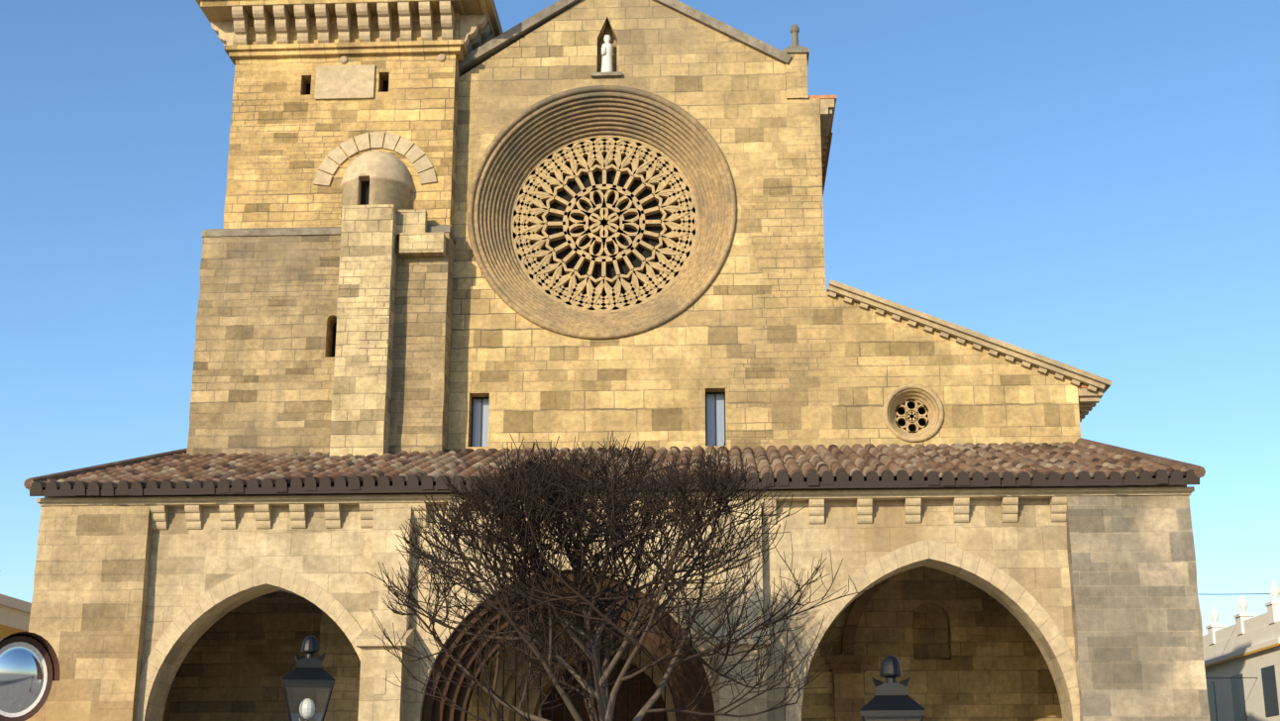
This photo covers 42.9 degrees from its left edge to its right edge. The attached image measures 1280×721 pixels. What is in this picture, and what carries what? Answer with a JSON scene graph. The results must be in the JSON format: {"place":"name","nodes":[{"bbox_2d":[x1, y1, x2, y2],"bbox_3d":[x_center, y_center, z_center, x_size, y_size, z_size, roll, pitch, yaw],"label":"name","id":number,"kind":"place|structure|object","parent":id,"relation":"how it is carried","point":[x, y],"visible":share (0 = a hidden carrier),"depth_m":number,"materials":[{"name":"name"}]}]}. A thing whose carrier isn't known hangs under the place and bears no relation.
{"place":"outdoors","nodes":[
{"label":"outdoors","id":0,"kind":"place"},
{"bbox_2d":[25,505,152,720],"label":"corner pier","id":1,"kind":"structure","parent":0,"point":[88,611],"depth_m":27.59,"materials":[{"name":"beige stone"}]},
{"bbox_2d":[465,617,676,720],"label":"portico grille","id":2,"kind":"object","parent":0,"point":[478,679],"visible":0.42,"depth_m":27.82,"materials":[{"name":"brown wood"}]},
{"bbox_2d":[140,499,1076,720],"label":"porch wall","id":3,"kind":"structure","parent":0,"point":[1027,552],"depth_m":27.51,"materials":[{"name":"beige stone"}]},
{"bbox_2d":[357,499,766,720],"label":"pilasters","id":4,"kind":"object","parent":3,"relation":"attached to","point":[389,519],"depth_m":27.04,"materials":[{"name":"beige stone"}]},
{"bbox_2d":[354,626,770,694],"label":"pier capitals","id":5,"kind":"object","parent":4,"relation":"on","point":[366,637],"visible":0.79,"depth_m":26.65,"materials":[{"name":"beige stone"}]},
{"bbox_2d":[421,570,715,720],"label":"portico archivolts","id":6,"kind":"object","parent":3,"relation":"attached to","point":[686,680],"visible":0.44,"depth_m":27.53,"materials":[{"name":"beige stone"}]},
{"bbox_2d":[136,539,1079,720],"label":"portico arch voussoirs","id":7,"kind":"object","parent":3,"relation":"attached to","point":[862,579],"visible":0.83,"depth_m":27.27,"materials":[{"name":"beige stone"}]},
{"bbox_2d":[149,496,1066,530],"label":"corbels","id":8,"kind":"object","parent":3,"relation":"attached to","point":[333,513],"visible":0.64,"depth_m":27.80,"materials":[{"name":"beige stone"}]},
{"bbox_2d":[36,486,1194,507],"bbox_3d":[-0.560,2.447,28.095,19.620,0.120,1.180,-1,-16,3],"label":"roof eave","id":9,"kind":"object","parent":3,"relation":"attached to","point":[799,495],"depth_m":27.45,"materials":[{"name":"beige stone"}]},
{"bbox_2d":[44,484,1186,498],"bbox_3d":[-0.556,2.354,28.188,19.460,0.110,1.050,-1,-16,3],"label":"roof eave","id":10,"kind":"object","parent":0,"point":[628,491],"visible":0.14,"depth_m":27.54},
{"bbox_2d":[0,0,1279,636],"label":"sky","id":11,"kind":"structure","parent":0,"point":[1093,186],"materials":[{"name":"blue"}]},
{"bbox_2d":[822,131,832,197],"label":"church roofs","id":12,"kind":"structure","parent":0,"point":[826,158],"depth_m":38.25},
{"bbox_2d":[1066,495,1210,720],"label":"corner pier","id":13,"kind":"structure","parent":0,"point":[1136,622],"depth_m":26.66,"materials":[{"name":"beige stone"}]},
{"label":"ground","id":14,"kind":"structure","parent":0,"visible":0},
{"bbox_2d":[0,624,27,639],"bbox_3d":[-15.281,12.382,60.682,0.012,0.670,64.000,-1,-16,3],"label":"ochre house","id":15,"kind":"structure","parent":14,"relation":"on","point":[5,631],"depth_m":41.96,"materials":[{"name":"paint"}]},
{"bbox_2d":[0,593,31,632],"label":"white house","id":16,"kind":"structure","parent":14,"relation":"on","point":[15,612],"depth_m":42.36,"materials":[{"name":"paint"}]},
{"bbox_2d":[0,632,60,720],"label":"traffic mirror","id":17,"kind":"object","parent":14,"relation":"on","point":[30,672],"visible":1,"depth_m":15.03,"materials":[{"name":"white mirror"}]},
{"bbox_2d":[162,683,172,720],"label":"portico side walls","id":18,"kind":"structure","parent":14,"relation":"on","point":[166,711],"depth_m":31.91,"materials":[{"name":"beige stone"}]},
{"bbox_2d":[826,573,899,720],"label":"portico pilasters","id":19,"kind":"object","parent":18,"relation":"attached to","point":[849,668],"visible":0.28,"depth_m":31.89,"materials":[{"name":"stone"}]},
{"bbox_2d":[169,225,454,720],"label":"tower base wall","id":20,"kind":"structure","parent":14,"relation":"on","point":[263,372],"depth_m":33.69,"materials":[{"name":"beige stone"}]},
{"bbox_2d":[201,224,455,243],"bbox_3d":[-6.530,-2.083,37.132,5.330,0.260,5.370,-1,-16,3],"label":"stone ledge","id":21,"kind":"object","parent":20,"relation":"on","point":[310,231],"visible":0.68,"depth_m":34.60,"materials":[{"name":"grey stone"}]},
{"bbox_2d":[223,53,460,233],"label":"tower wall","id":22,"kind":"structure","parent":20,"relation":"on","point":[287,135],"depth_m":35.41,"materials":[{"name":"beige stone"}]},
{"bbox_2d":[314,64,375,100],"bbox_3d":[-6.464,-6.093,35.695,1.300,0.780,0.090,-1,-16,3],"label":"stone plaque","id":23,"kind":"object","parent":22,"relation":"attached to","point":[344,81],"visible":1,"depth_m":35.65,"materials":[{"name":"beige stone"}]},
{"bbox_2d":[195,0,503,65],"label":"tower cornice","id":24,"kind":"structure","parent":22,"relation":"on","point":[216,10],"depth_m":35.83,"materials":[{"name":"beige stone"}]},
{"bbox_2d":[211,0,493,52],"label":"tower corbels","id":25,"kind":"object","parent":24,"relation":"attached to","point":[475,31],"visible":0.47,"depth_m":35.72,"materials":[{"name":"beige stone"}]},
{"bbox_2d":[313,131,436,186],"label":"arch","id":26,"kind":"structure","parent":22,"relation":"attached to","point":[414,154],"depth_m":35.17,"materials":[{"name":"beige stone"}]},
{"bbox_2d":[339,53,445,64],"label":"tower rosettes","id":27,"kind":"object","parent":22,"relation":"attached to","point":[345,58],"visible":1,"depth_m":35.79,"materials":[{"name":"beige stone"}]},
{"bbox_2d":[306,81,388,357],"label":"slit windows","id":28,"kind":"structure","parent":20,"relation":"attached to","point":[384,89],"depth_m":34.57,"materials":[{"name":"black"}]},
{"bbox_2d":[316,204,398,720],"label":"buttress","id":29,"kind":"structure","parent":20,"relation":"attached to","point":[362,395],"depth_m":33.23,"materials":[{"name":"beige stone"}]},
{"bbox_2d":[339,150,413,216],"bbox_3d":[-5.652,-3.774,35.075,1.580,1.500,1.580,-1,-16,3],"label":"turret","id":30,"kind":"object","parent":29,"relation":"on","point":[386,174],"visible":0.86,"depth_m":34.47,"materials":[{"name":"beige stone"}]},
{"bbox_2d":[360,181,369,205],"bbox_3d":[-5.766,-3.452,34.514,0.500,0.900,0.020,-1,-16,3],"label":"slit window","id":31,"kind":"structure","parent":30,"relation":"attached to","point":[365,194],"depth_m":34.53,"materials":[{"name":"black glass"}]},
{"bbox_2d":[395,209,445,257],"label":"tower ledge blocks","id":32,"kind":"structure","parent":20,"relation":"attached to","point":[416,240],"depth_m":34.12,"materials":[{"name":"beige stone"}]},
{"bbox_2d":[447,0,1080,720],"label":"facade wall","id":33,"kind":"structure","parent":14,"relation":"on","point":[771,339],"depth_m":34.11,"materials":[{"name":"stone"}]},
{"bbox_2d":[485,619,675,720],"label":"portal archivolts","id":34,"kind":"object","parent":33,"relation":"attached to","point":[534,697],"visible":0.2,"depth_m":32.17,"materials":[{"name":"stone"}]},
{"bbox_2d":[470,392,726,446],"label":"window reveals","id":35,"kind":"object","parent":33,"relation":"attached to","point":[481,398],"depth_m":34.28,"materials":[{"name":"beige stone"}]},
{"bbox_2d":[472,394,724,446],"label":"windows","id":36,"kind":"structure","parent":35,"relation":"in","point":[710,424],"depth_m":34.29,"materials":[{"name":"grey glass"}]},
{"bbox_2d":[466,85,736,339],"bbox_3d":[-0.811,-3.127,35.575,5.820,5.820,1.085,-1,-16,3],"label":"rose window surround","id":37,"kind":"object","parent":33,"relation":"attached to","point":[522,144],"visible":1,"depth_m":35.55,"materials":[{"name":"stone"}]},
{"bbox_2d":[541,654,667,720],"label":"tympanum","id":38,"kind":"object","parent":33,"relation":"attached to","point":[621,702],"depth_m":33.04,"materials":[{"name":"brown wood"}]},
{"bbox_2d":[591,71,622,77],"bbox_3d":[-0.737,-6.309,35.926,0.680,0.080,0.100,-1,-16,3],"label":"statue ledge","id":39,"kind":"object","parent":33,"relation":"attached to","point":[608,74],"depth_m":35.89,"materials":[{"name":"beige stone"}]},
{"bbox_2d":[601,34,613,72],"bbox_3d":[-0.730,-6.785,36.212,0.280,0.990,0.276,-1,-16,3],"label":"niche statue","id":40,"kind":"object","parent":33,"relation":"attached to","point":[606,55],"visible":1,"depth_m":36.10,"materials":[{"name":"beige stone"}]},
{"bbox_2d":[23,437,1205,496],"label":"tiled roof","id":41,"kind":"structure","parent":33,"relation":"attached to","point":[1078,463],"depth_m":28.68,"materials":[{"name":"brown tile"}]},
{"bbox_2d":[458,0,791,76],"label":"gable coping","id":42,"kind":"object","parent":33,"relation":"attached to","point":[477,56],"visible":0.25,"depth_m":36.20,"materials":[{"name":"grey stone"}]},
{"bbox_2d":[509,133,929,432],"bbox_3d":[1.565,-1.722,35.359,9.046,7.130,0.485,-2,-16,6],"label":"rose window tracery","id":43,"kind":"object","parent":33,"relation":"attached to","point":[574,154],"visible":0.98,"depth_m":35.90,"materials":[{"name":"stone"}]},
{"bbox_2d":[528,154,927,431],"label":"dark openings","id":44,"kind":"object","parent":33,"relation":"attached to","point":[632,259],"visible":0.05,"depth_m":36.05,"materials":[{"name":"black"}]},
{"bbox_2d":[785,53,808,99],"bbox_3d":[3.445,-6.174,35.942,0.491,1.080,0.579,-1,-16,3],"label":"pinnacle pedestal","id":45,"kind":"object","parent":33,"relation":"on","point":[797,76],"visible":0.81,"depth_m":35.66,"materials":[{"name":"beige stone"}]},
{"bbox_2d":[782,23,809,63],"bbox_3d":[3.446,-7.085,36.195,0.570,0.840,0.660,-1,-16,3],"label":"finial","id":46,"kind":"object","parent":45,"relation":"on","point":[795,48],"visible":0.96,"depth_m":36.00,"materials":[{"name":"beige stone"}]},
{"bbox_2d":[882,383,944,442],"bbox_3d":[5.648,1.144,33.798,1.240,1.240,0.550,-1,-16,3],"label":"oculus frame","id":47,"kind":"object","parent":33,"relation":"attached to","point":[928,398],"visible":1,"depth_m":33.66,"materials":[{"name":"stone"}]},
{"bbox_2d":[826,279,1112,393],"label":"raking cornice","id":48,"kind":"structure","parent":33,"relation":"attached to","point":[977,340],"depth_m":33.78,"materials":[{"name":"stone"}]},
{"bbox_2d":[1202,580,1279,720],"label":"white house","id":49,"kind":"structure","parent":14,"relation":"on","point":[1246,633],"depth_m":42.43,"materials":[{"name":"paint"}]},
{"bbox_2d":[1204,642,1279,667],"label":"ochre house bands","id":50,"kind":"object","parent":49,"relation":"attached to","point":[1245,654],"visible":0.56,"depth_m":42.28,"materials":[{"name":"paint"}]},
{"bbox_2d":[1206,664,1279,720],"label":"window shutters","id":51,"kind":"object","parent":49,"relation":"attached to","point":[1270,695],"depth_m":42.62,"materials":[{"name":"grey"}]},
{"bbox_2d":[1205,593,1279,678],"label":"overhead wires","id":52,"kind":"object","parent":49,"relation":"attached to","point":[1240,678],"visible":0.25,"depth_m":41.45,"materials":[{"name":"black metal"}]},
{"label":"church","id":53,"kind":"object","parent":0,"visible":0},
{"bbox_2d":[819,98,1103,423],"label":"eaves","id":54,"kind":"object","parent":53,"relation":"on","point":[1088,400],"visible":0.02,"depth_m":35.52,"materials":[{"name":"stone"}]},
{"bbox_2d":[808,95,1087,388],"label":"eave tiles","id":55,"kind":"object","parent":54,"relation":"on","point":[834,97],"visible":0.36,"depth_m":35.57,"materials":[{"name":"beige stone"}]},
{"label":"plaza pavement","id":56,"kind":"structure","parent":0,"visible":0},
{"bbox_2d":[281,636,335,720],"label":"street lamp","id":57,"kind":"object","parent":56,"relation":"on","point":[308,672],"visible":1,"depth_m":15.68,"materials":[{"name":"black metal"}]},
{"bbox_2d":[366,431,876,720],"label":"bare tree","id":58,"kind":"object","parent":56,"relation":"on","point":[557,490],"visible":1,"depth_m":22.13,"materials":[{"name":"brown plant"}]},
{"bbox_2d":[858,655,926,720],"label":"street lamp","id":59,"kind":"object","parent":56,"relation":"on","point":[892,699],"visible":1,"depth_m":13.50,"materials":[{"name":"black metal"}]}
]}

